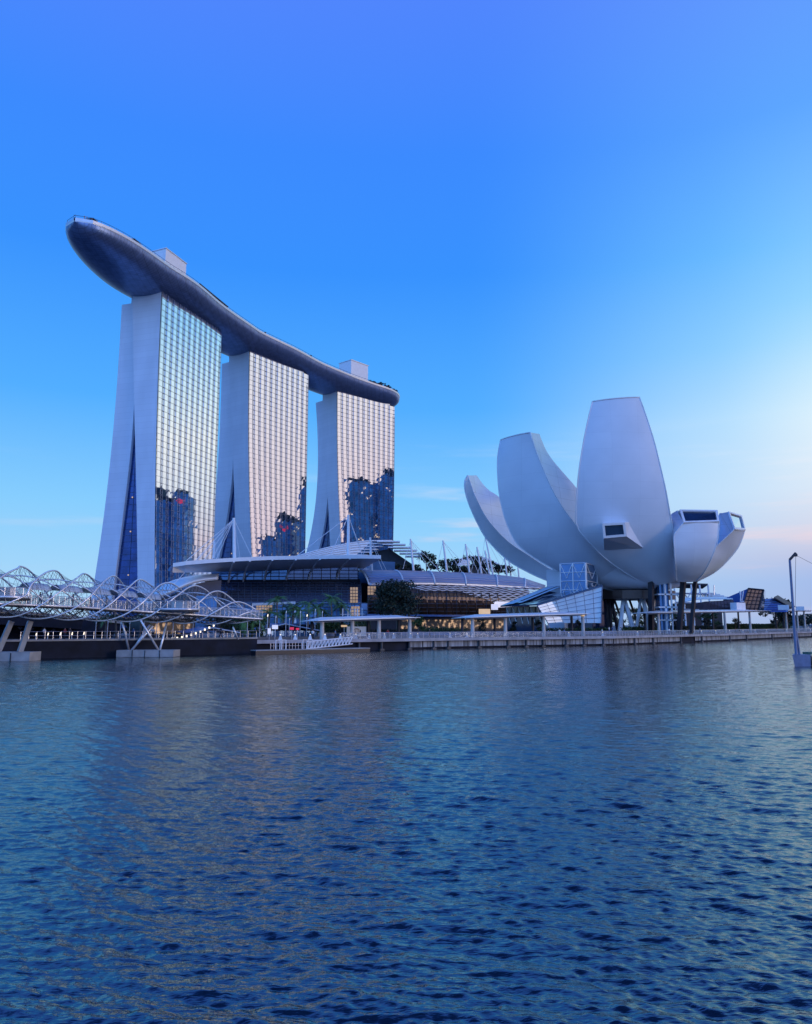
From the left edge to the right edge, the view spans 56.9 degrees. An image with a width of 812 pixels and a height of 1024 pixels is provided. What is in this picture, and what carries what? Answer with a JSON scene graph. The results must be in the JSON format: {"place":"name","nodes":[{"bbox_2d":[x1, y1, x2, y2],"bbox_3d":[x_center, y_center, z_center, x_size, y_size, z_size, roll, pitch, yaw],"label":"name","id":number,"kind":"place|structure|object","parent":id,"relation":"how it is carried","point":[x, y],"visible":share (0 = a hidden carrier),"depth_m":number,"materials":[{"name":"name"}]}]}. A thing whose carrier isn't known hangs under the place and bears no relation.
{"place":"outdoors","nodes":[
{"label":"outdoors","id":0,"kind":"place"},
{"bbox_2d":[0,621,40,660],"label":"bridge pier","id":1,"kind":"structure","parent":0,"point":[20,654],"depth_m":96.11,"materials":[{"name":"concrete"}]},
{"bbox_2d":[0,637,811,1023],"bbox_3d":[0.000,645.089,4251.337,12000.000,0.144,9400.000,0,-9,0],"label":"water","id":2,"kind":"structure","parent":0,"point":[566,835],"depth_m":16.10,"materials":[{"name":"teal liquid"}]},
{"bbox_2d":[116,649,179,656],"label":"bridge pier","id":3,"kind":"structure","parent":2,"relation":"in","point":[150,653],"depth_m":106.22,"materials":[{"name":"concrete"}]},
{"bbox_2d":[0,566,262,649],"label":"helix footbridge","id":4,"kind":"object","parent":3,"relation":"on","point":[7,593],"visible":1,"depth_m":103.85,"materials":[{"name":"silver metal"}]},
{"bbox_2d":[251,639,369,654],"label":"pontoon","id":5,"kind":"object","parent":2,"relation":"on","point":[297,651],"visible":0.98,"depth_m":120.73,"materials":[{"name":"black metal"}]},
{"bbox_2d":[306,637,352,648],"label":"gangway","id":6,"kind":"object","parent":5,"relation":"on","point":[331,643],"visible":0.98,"depth_m":125.64,"materials":[{"name":"white paint"}]},
{"bbox_2d":[792,652,811,666],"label":"barge","id":7,"kind":"object","parent":2,"relation":"on","point":[803,659],"visible":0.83,"depth_m":82.43,"materials":[{"name":"paint"}]},
{"bbox_2d":[789,552,806,654],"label":"crane mast","id":8,"kind":"object","parent":7,"relation":"on","point":[796,641],"visible":1,"depth_m":84.29,"materials":[{"name":"metal"}]},
{"bbox_2d":[7,625,811,639],"bbox_3d":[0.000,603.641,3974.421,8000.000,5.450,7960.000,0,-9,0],"label":"land","id":9,"kind":"structure","parent":0,"point":[122,636],"depth_m":153.23,"materials":[{"name":"concrete"}]},
{"bbox_2d":[0,619,95,637],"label":"abutment wall","id":10,"kind":"structure","parent":9,"relation":"on","point":[86,626],"depth_m":118.43,"materials":[{"name":"concrete"}]},
{"bbox_2d":[0,609,119,636],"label":"road bridge","id":11,"kind":"structure","parent":9,"relation":"on","point":[40,624],"depth_m":115.66,"materials":[{"name":"concrete"}]},
{"bbox_2d":[97,614,115,638],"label":"palm tree","id":12,"kind":"object","parent":9,"relation":"on","point":[105,634],"visible":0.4,"depth_m":114.71,"materials":[{"name":"green plant"}]},
{"bbox_2d":[98,617,130,633],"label":"shade tree","id":13,"kind":"object","parent":9,"relation":"on","point":[126,628],"visible":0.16,"depth_m":138.11,"materials":[{"name":"green plant"}]},
{"bbox_2d":[112,613,127,637],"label":"palm tree","id":14,"kind":"object","parent":9,"relation":"on","point":[116,636],"visible":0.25,"depth_m":115.68,"materials":[{"name":"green plant"}]},
{"bbox_2d":[2,637,257,657],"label":"quay wall","id":15,"kind":"structure","parent":9,"relation":"on","point":[65,648],"depth_m":108.34,"materials":[{"name":"concrete"}]},
{"bbox_2d":[20,630,256,639],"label":"quay railing","id":16,"kind":"object","parent":15,"relation":"on","point":[191,634],"visible":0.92,"depth_m":106.52,"materials":[{"name":"silver metal"}]},
{"bbox_2d":[176,625,213,637],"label":"string lights","id":17,"kind":"object","parent":15,"relation":"attached to","point":[200,632],"visible":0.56,"depth_m":120.43,"materials":[{"name":"silver metal"}]},
{"bbox_2d":[131,615,150,637],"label":"palm tree","id":18,"kind":"object","parent":9,"relation":"on","point":[140,628],"visible":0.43,"depth_m":117.78,"materials":[{"name":"green plant"}]},
{"bbox_2d":[89,292,221,627],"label":"hotel tower","id":19,"kind":"structure","parent":9,"relation":"on","point":[159,515],"depth_m":419.08,"materials":[{"name":"glass"}]},
{"bbox_2d":[130,616,199,637],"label":"terrace restaurant","id":20,"kind":"structure","parent":9,"relation":"on","point":[170,630],"depth_m":127.48,"materials":[{"name":"concrete"}]},
{"bbox_2d":[178,627,239,637],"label":"cafe cabin","id":21,"kind":"object","parent":9,"relation":"on","point":[228,633],"visible":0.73,"depth_m":124.37,"materials":[{"name":"blue glass"}]},
{"bbox_2d":[202,614,230,632],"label":"shade tree","id":22,"kind":"object","parent":9,"relation":"on","point":[224,625],"visible":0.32,"depth_m":156.57,"materials":[{"name":"green plant"}]},
{"bbox_2d":[228,614,260,636],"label":"palm tree","id":23,"kind":"object","parent":9,"relation":"on","point":[243,625],"visible":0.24,"depth_m":127.96,"materials":[{"name":"green plant"}]},
{"bbox_2d":[230,615,269,636],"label":"hedge","id":24,"kind":"object","parent":9,"relation":"on","point":[250,628],"visible":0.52,"depth_m":129.97,"materials":[{"name":"green plant"}]},
{"bbox_2d":[239,612,268,636],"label":"palm tree","id":25,"kind":"object","parent":9,"relation":"on","point":[257,622],"visible":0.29,"depth_m":130.89,"materials":[{"name":"green plant"}]},
{"bbox_2d":[213,351,308,558],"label":"hotel tower","id":26,"kind":"structure","parent":9,"relation":"on","point":[261,485],"depth_m":514.23,"materials":[{"name":"glass"}]},
{"bbox_2d":[65,215,399,405],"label":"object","id":27,"kind":"structure","parent":26,"relation":"on","point":[124,264],"depth_m":431.65,"materials":[{"name":"silver metal"}]},
{"bbox_2d":[151,247,186,274],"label":"roof block","id":28,"kind":"structure","parent":27,"relation":"on","point":[169,256],"depth_m":435.56,"materials":[{"name":"white paint"}]},
{"bbox_2d":[200,283,226,305],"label":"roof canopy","id":29,"kind":"object","parent":27,"relation":"on","point":[214,295],"visible":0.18,"depth_m":456.33,"materials":[{"name":"glass"}]},
{"bbox_2d":[339,359,368,380],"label":"roof block","id":30,"kind":"structure","parent":27,"relation":"on","point":[355,368],"depth_m":620.04,"materials":[{"name":"white paint"}]},
{"bbox_2d":[260,608,283,636],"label":"palm tree","id":31,"kind":"object","parent":9,"relation":"on","point":[269,612],"visible":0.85,"depth_m":135.13,"materials":[{"name":"green plant"}]},
{"bbox_2d":[262,595,288,630],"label":"palm tree","id":32,"kind":"object","parent":9,"relation":"on","point":[277,598],"visible":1,"depth_m":140.95,"materials":[{"name":"green plant"}]},
{"bbox_2d":[268,608,295,630],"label":"palm tree","id":33,"kind":"object","parent":9,"relation":"on","point":[282,612],"visible":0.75,"depth_m":143.58,"materials":[{"name":"green plant"}]},
{"bbox_2d":[246,623,319,635],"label":"cafe cabin","id":34,"kind":"object","parent":9,"relation":"on","point":[302,632],"visible":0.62,"depth_m":139.10,"materials":[{"name":"grey glass"}]},
{"bbox_2d":[279,602,304,630],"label":"palm tree","id":35,"kind":"object","parent":9,"relation":"on","point":[290,605],"visible":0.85,"depth_m":142.14,"materials":[{"name":"green plant"}]},
{"bbox_2d":[285,606,316,630],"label":"palm tree","id":36,"kind":"object","parent":9,"relation":"on","point":[298,614],"visible":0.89,"depth_m":141.42,"materials":[{"name":"green plant"}]},
{"bbox_2d":[299,599,317,627],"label":"palm tree","id":37,"kind":"object","parent":9,"relation":"on","point":[308,603],"visible":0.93,"depth_m":146.86,"materials":[{"name":"green plant"}]},
{"bbox_2d":[306,603,328,631],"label":"palm tree","id":38,"kind":"object","parent":9,"relation":"on","point":[318,610],"visible":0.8,"depth_m":150.85,"materials":[{"name":"green plant"}]},
{"bbox_2d":[313,609,333,618],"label":"palm tree","id":39,"kind":"object","parent":9,"relation":"on","point":[327,611],"visible":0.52,"depth_m":156.24,"materials":[{"name":"green plant"}]},
{"bbox_2d":[315,615,348,634],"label":"hedge","id":40,"kind":"object","parent":9,"relation":"on","point":[333,625],"visible":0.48,"depth_m":149.56,"materials":[{"name":"green plant"}]},
{"bbox_2d":[320,594,346,622],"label":"palm tree","id":41,"kind":"object","parent":9,"relation":"on","point":[332,599],"visible":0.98,"depth_m":153.19,"materials":[{"name":"green plant"}]},
{"bbox_2d":[330,602,352,615],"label":"palm tree","id":42,"kind":"object","parent":9,"relation":"on","point":[340,606],"visible":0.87,"depth_m":156.05,"materials":[{"name":"green plant"}]},
{"bbox_2d":[147,555,545,631],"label":"shopping mall","id":43,"kind":"structure","parent":9,"relation":"on","point":[258,582],"depth_m":241.99,"materials":[{"name":"white paint"}]},
{"bbox_2d":[201,541,218,558],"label":"roof mast","id":44,"kind":"object","parent":43,"relation":"on","point":[213,550],"visible":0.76,"depth_m":236.50,"materials":[{"name":"metal"}]},
{"bbox_2d":[169,518,251,589],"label":"roof mast","id":45,"kind":"object","parent":43,"relation":"on","point":[232,522],"visible":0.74,"depth_m":232.65,"materials":[{"name":"metal"}]},
{"bbox_2d":[256,605,271,612],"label":"lit shop window","id":46,"kind":"structure","parent":43,"relation":"in","point":[258,605],"depth_m":227.29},
{"bbox_2d":[297,515,361,555],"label":"roof mast","id":47,"kind":"object","parent":43,"relation":"on","point":[348,533],"visible":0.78,"depth_m":243.18,"materials":[{"name":"metal"}]},
{"bbox_2d":[350,587,357,602],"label":"lit shop window","id":48,"kind":"structure","parent":43,"relation":"in","point":[350,587],"depth_m":233.62,"materials":[{"name":"glass"}]},
{"bbox_2d":[351,606,359,615],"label":"lit shop window","id":49,"kind":"structure","parent":43,"relation":"in","point":[354,607],"depth_m":232.51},
{"bbox_2d":[298,540,423,569],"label":"fan roof hall","id":50,"kind":"structure","parent":43,"relation":"on","point":[388,555],"depth_m":293.58,"materials":[{"name":"white paint"}]},
{"bbox_2d":[356,537,386,570],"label":"roof mast","id":51,"kind":"object","parent":43,"relation":"on","point":[371,565],"visible":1,"depth_m":250.78,"materials":[{"name":"metal"}]},
{"bbox_2d":[368,586,375,594],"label":"lit shop window","id":52,"kind":"structure","parent":43,"relation":"in","point":[373,588],"depth_m":236.26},
{"bbox_2d":[395,563,408,570],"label":"rooftop tree","id":53,"kind":"object","parent":43,"relation":"on","point":[397,566],"visible":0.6,"depth_m":283.99,"materials":[{"name":"green plant"}]},
{"bbox_2d":[405,563,424,570],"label":"rooftop tree","id":54,"kind":"object","parent":43,"relation":"on","point":[417,567],"visible":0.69,"depth_m":287.06,"materials":[{"name":"green plant"}]},
{"bbox_2d":[403,539,439,570],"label":"roof mast","id":55,"kind":"object","parent":43,"relation":"on","point":[412,559],"visible":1,"depth_m":268.44,"materials":[{"name":"metal"}]},
{"bbox_2d":[416,550,436,570],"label":"rooftop tree","id":56,"kind":"object","parent":43,"relation":"on","point":[427,559],"visible":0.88,"depth_m":290.88,"materials":[{"name":"green plant"}]},
{"bbox_2d":[429,559,449,571],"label":"rooftop tree","id":57,"kind":"object","parent":43,"relation":"on","point":[442,563],"visible":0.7,"depth_m":294.73,"materials":[{"name":"green plant"}]},
{"bbox_2d":[440,557,466,571],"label":"rooftop tree","id":58,"kind":"object","parent":43,"relation":"on","point":[453,565],"visible":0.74,"depth_m":296.89,"materials":[{"name":"green plant"}]},
{"bbox_2d":[436,540,472,573],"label":"roof mast","id":59,"kind":"object","parent":43,"relation":"on","point":[443,543],"visible":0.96,"depth_m":280.44,"materials":[{"name":"metal"}]},
{"bbox_2d":[452,565,470,572],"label":"rooftop tree","id":60,"kind":"object","parent":43,"relation":"on","point":[464,571],"visible":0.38,"depth_m":303.09,"materials":[{"name":"green plant"}]},
{"bbox_2d":[459,544,485,572],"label":"roof mast","id":61,"kind":"object","parent":43,"relation":"on","point":[466,547],"visible":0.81,"depth_m":290.27,"materials":[{"name":"metal"}]},
{"bbox_2d":[463,554,482,572],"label":"rooftop tree","id":62,"kind":"object","parent":43,"relation":"on","point":[475,561],"visible":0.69,"depth_m":328.66,"materials":[{"name":"green plant"}]},
{"bbox_2d":[451,556,498,573],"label":"fan roof hall","id":63,"kind":"structure","parent":43,"relation":"on","point":[464,561],"depth_m":391.97,"materials":[{"name":"white paint"}]},
{"bbox_2d":[471,547,489,573],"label":"roof mast","id":64,"kind":"object","parent":43,"relation":"on","point":[477,550],"visible":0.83,"depth_m":300.18,"materials":[{"name":"metal"}]},
{"bbox_2d":[478,559,494,573],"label":"rooftop tree","id":65,"kind":"object","parent":43,"relation":"on","point":[484,564],"visible":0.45,"depth_m":334.36,"materials":[{"name":"green plant"}]},
{"bbox_2d":[478,550,495,573],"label":"roof mast","id":66,"kind":"object","parent":43,"relation":"on","point":[485,553],"visible":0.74,"depth_m":308.19,"materials":[{"name":"metal"}]},
{"bbox_2d":[481,538,514,575],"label":"roof mast","id":67,"kind":"object","parent":43,"relation":"on","point":[490,558],"visible":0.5,"depth_m":322.60,"materials":[{"name":"metal"}]},
{"bbox_2d":[490,564,509,574],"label":"rooftop tree","id":68,"kind":"object","parent":43,"relation":"on","point":[497,568],"visible":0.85,"depth_m":339.80,"materials":[{"name":"green plant"}]},
{"bbox_2d":[494,602,507,607],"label":"lit shop window","id":69,"kind":"structure","parent":43,"relation":"in","point":[499,603],"depth_m":269.29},
{"bbox_2d":[499,558,515,575],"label":"roof mast","id":70,"kind":"object","parent":43,"relation":"on","point":[505,560],"visible":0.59,"depth_m":334.81,"materials":[{"name":"metal"}]},
{"bbox_2d":[501,565,514,573],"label":"rooftop tree","id":71,"kind":"object","parent":43,"relation":"on","point":[508,570],"visible":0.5,"depth_m":344.06,"materials":[{"name":"green plant"}]},
{"bbox_2d":[306,391,394,554],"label":"hotel tower","id":72,"kind":"structure","parent":9,"relation":"on","point":[356,452],"depth_m":602.97,"materials":[{"name":"glass"}]},
{"bbox_2d":[346,627,365,635],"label":"poster board","id":73,"kind":"object","parent":9,"relation":"on","point":[358,631],"visible":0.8,"depth_m":140.00,"materials":[{"name":"paper"}]},
{"bbox_2d":[346,621,370,628],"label":"hedge","id":74,"kind":"object","parent":9,"relation":"on","point":[360,622],"visible":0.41,"depth_m":154.78,"materials":[{"name":"green plant"}]},
{"bbox_2d":[326,628,407,632],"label":"hedge","id":75,"kind":"object","parent":9,"relation":"on","point":[371,630],"visible":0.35,"depth_m":146.80,"materials":[{"name":"green plant"}]},
{"bbox_2d":[366,578,424,630],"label":"broad tree","id":76,"kind":"object","parent":9,"relation":"on","point":[392,592],"visible":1,"depth_m":162.62,"materials":[{"name":"green plant"}]},
{"bbox_2d":[412,615,424,631],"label":"bush","id":77,"kind":"object","parent":9,"relation":"on","point":[417,622],"visible":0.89,"depth_m":152.27,"materials":[{"name":"green plant"}]},
{"bbox_2d":[421,626,468,631],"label":"hedge","id":78,"kind":"object","parent":9,"relation":"on","point":[437,629],"visible":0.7,"depth_m":163.91,"materials":[{"name":"green plant"}]},
{"bbox_2d":[476,619,486,631],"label":"bush","id":79,"kind":"object","parent":9,"relation":"on","point":[480,627],"visible":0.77,"depth_m":165.91,"materials":[{"name":"green plant"}]},
{"bbox_2d":[507,621,516,631],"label":"bush","id":80,"kind":"object","parent":9,"relation":"on","point":[513,628],"visible":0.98,"depth_m":165.08,"materials":[{"name":"green plant"}]},
{"bbox_2d":[257,631,811,649],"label":"waterfront deck","id":81,"kind":"structure","parent":9,"relation":"on","point":[430,643],"depth_m":154.94,"materials":[{"name":"concrete"}]},
{"bbox_2d":[300,615,420,638],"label":"open shelter","id":82,"kind":"object","parent":81,"relation":"on","point":[350,619],"visible":0.83,"depth_m":138.71,"materials":[{"name":"white paint"}]},
{"bbox_2d":[456,612,586,636],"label":"open shelter","id":83,"kind":"object","parent":81,"relation":"on","point":[511,615],"visible":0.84,"depth_m":160.45,"materials":[{"name":"white paint"}]},
{"bbox_2d":[341,629,811,638],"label":"railing","id":84,"kind":"object","parent":81,"relation":"on","point":[487,634],"visible":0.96,"depth_m":157.15,"materials":[{"name":"silver metal"}]},
{"bbox_2d":[628,610,762,634],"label":"open shelter","id":85,"kind":"object","parent":81,"relation":"on","point":[724,612],"visible":0.66,"depth_m":221.14,"materials":[{"name":"white paint"}]},
{"bbox_2d":[762,609,811,631],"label":"open shelter","id":86,"kind":"object","parent":81,"relation":"on","point":[785,623],"visible":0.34,"depth_m":288.11,"materials":[{"name":"white paint"}]},
{"bbox_2d":[685,588,803,611],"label":"building","id":87,"kind":"structure","parent":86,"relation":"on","point":[750,599],"depth_m":259.52,"materials":[{"name":"blue glass"}]},
{"bbox_2d":[534,620,545,630],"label":"bush","id":88,"kind":"object","parent":9,"relation":"on","point":[537,622],"visible":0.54,"depth_m":172.52,"materials":[{"name":"green plant"}]},
{"bbox_2d":[500,583,602,631],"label":"glass lobby","id":89,"kind":"object","parent":9,"relation":"on","point":[587,600],"visible":0.79,"depth_m":178.55,"materials":[{"name":"glass"}]},
{"bbox_2d":[318,628,811,635],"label":"retaining wall","id":90,"kind":"structure","parent":9,"relation":"on","point":[469,633],"depth_m":166.87,"materials":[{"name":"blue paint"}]},
{"bbox_2d":[537,627,610,630],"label":"hedge","id":91,"kind":"object","parent":9,"relation":"on","point":[569,629],"visible":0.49,"depth_m":175.20,"materials":[{"name":"green plant"}]},
{"bbox_2d":[464,397,745,633],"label":"lotus museum","id":92,"kind":"structure","parent":9,"relation":"on","point":[614,527],"depth_m":197.04,"materials":[{"name":"metal"}]},
{"bbox_2d":[612,607,630,624],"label":"garden tree","id":93,"kind":"object","parent":9,"relation":"on","point":[618,615],"visible":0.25,"depth_m":244.43,"materials":[{"name":"green plant"}]},
{"bbox_2d":[627,607,643,624],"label":"garden tree","id":94,"kind":"object","parent":9,"relation":"on","point":[635,610],"visible":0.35,"depth_m":245.79,"materials":[{"name":"green plant"}]},
{"bbox_2d":[620,626,656,630],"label":"hedge","id":95,"kind":"object","parent":9,"relation":"on","point":[636,628],"visible":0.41,"depth_m":197.89,"materials":[{"name":"green plant"}]},
{"bbox_2d":[633,607,647,625],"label":"garden tree","id":96,"kind":"object","parent":9,"relation":"on","point":[640,618],"visible":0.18,"depth_m":245.54,"materials":[{"name":"green plant"}]},
{"bbox_2d":[670,625,723,629],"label":"hedge","id":97,"kind":"object","parent":9,"relation":"on","point":[705,627],"visible":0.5,"depth_m":233.30,"materials":[{"name":"green plant"}]},
{"bbox_2d":[673,583,727,629],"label":"event hall","id":98,"kind":"structure","parent":9,"relation":"on","point":[697,621],"depth_m":329.84,"materials":[{"name":"white paint"}]},
{"bbox_2d":[701,618,711,625],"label":"bush","id":99,"kind":"object","parent":9,"relation":"on","point":[707,623],"visible":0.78,"depth_m":238.61,"materials":[{"name":"green plant"}]},
{"bbox_2d":[696,613,722,625],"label":"garden tree","id":100,"kind":"object","parent":9,"relation":"on","point":[707,616],"visible":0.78,"depth_m":253.20,"materials":[{"name":"green plant"}]},
{"bbox_2d":[732,618,741,627],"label":"bush","id":101,"kind":"object","parent":9,"relation":"on","point":[735,620],"visible":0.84,"depth_m":269.91,"materials":[{"name":"green plant"}]},
{"bbox_2d":[726,623,791,628],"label":"hedge","id":102,"kind":"object","parent":9,"relation":"on","point":[754,626],"visible":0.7,"depth_m":290.60,"materials":[{"name":"green plant"}]},
{"bbox_2d":[758,597,790,628],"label":"tree","id":103,"kind":"object","parent":9,"relation":"on","point":[779,615],"visible":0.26,"depth_m":297.06,"materials":[{"name":"green plant"}]},
{"bbox_2d":[777,598,791,628],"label":"tree","id":104,"kind":"object","parent":9,"relation":"on","point":[790,613],"visible":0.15,"depth_m":301.20,"materials":[{"name":"green plant"}]},
{"bbox_2d":[774,616,806,625],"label":"tree","id":105,"kind":"object","parent":9,"relation":"on","point":[800,622],"visible":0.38,"depth_m":403.79,"materials":[{"name":"green plant"}]},
{"bbox_2d":[795,613,811,626],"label":"tree","id":106,"kind":"object","parent":9,"relation":"on","point":[808,621],"visible":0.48,"depth_m":410.21,"materials":[{"name":"green plant"}]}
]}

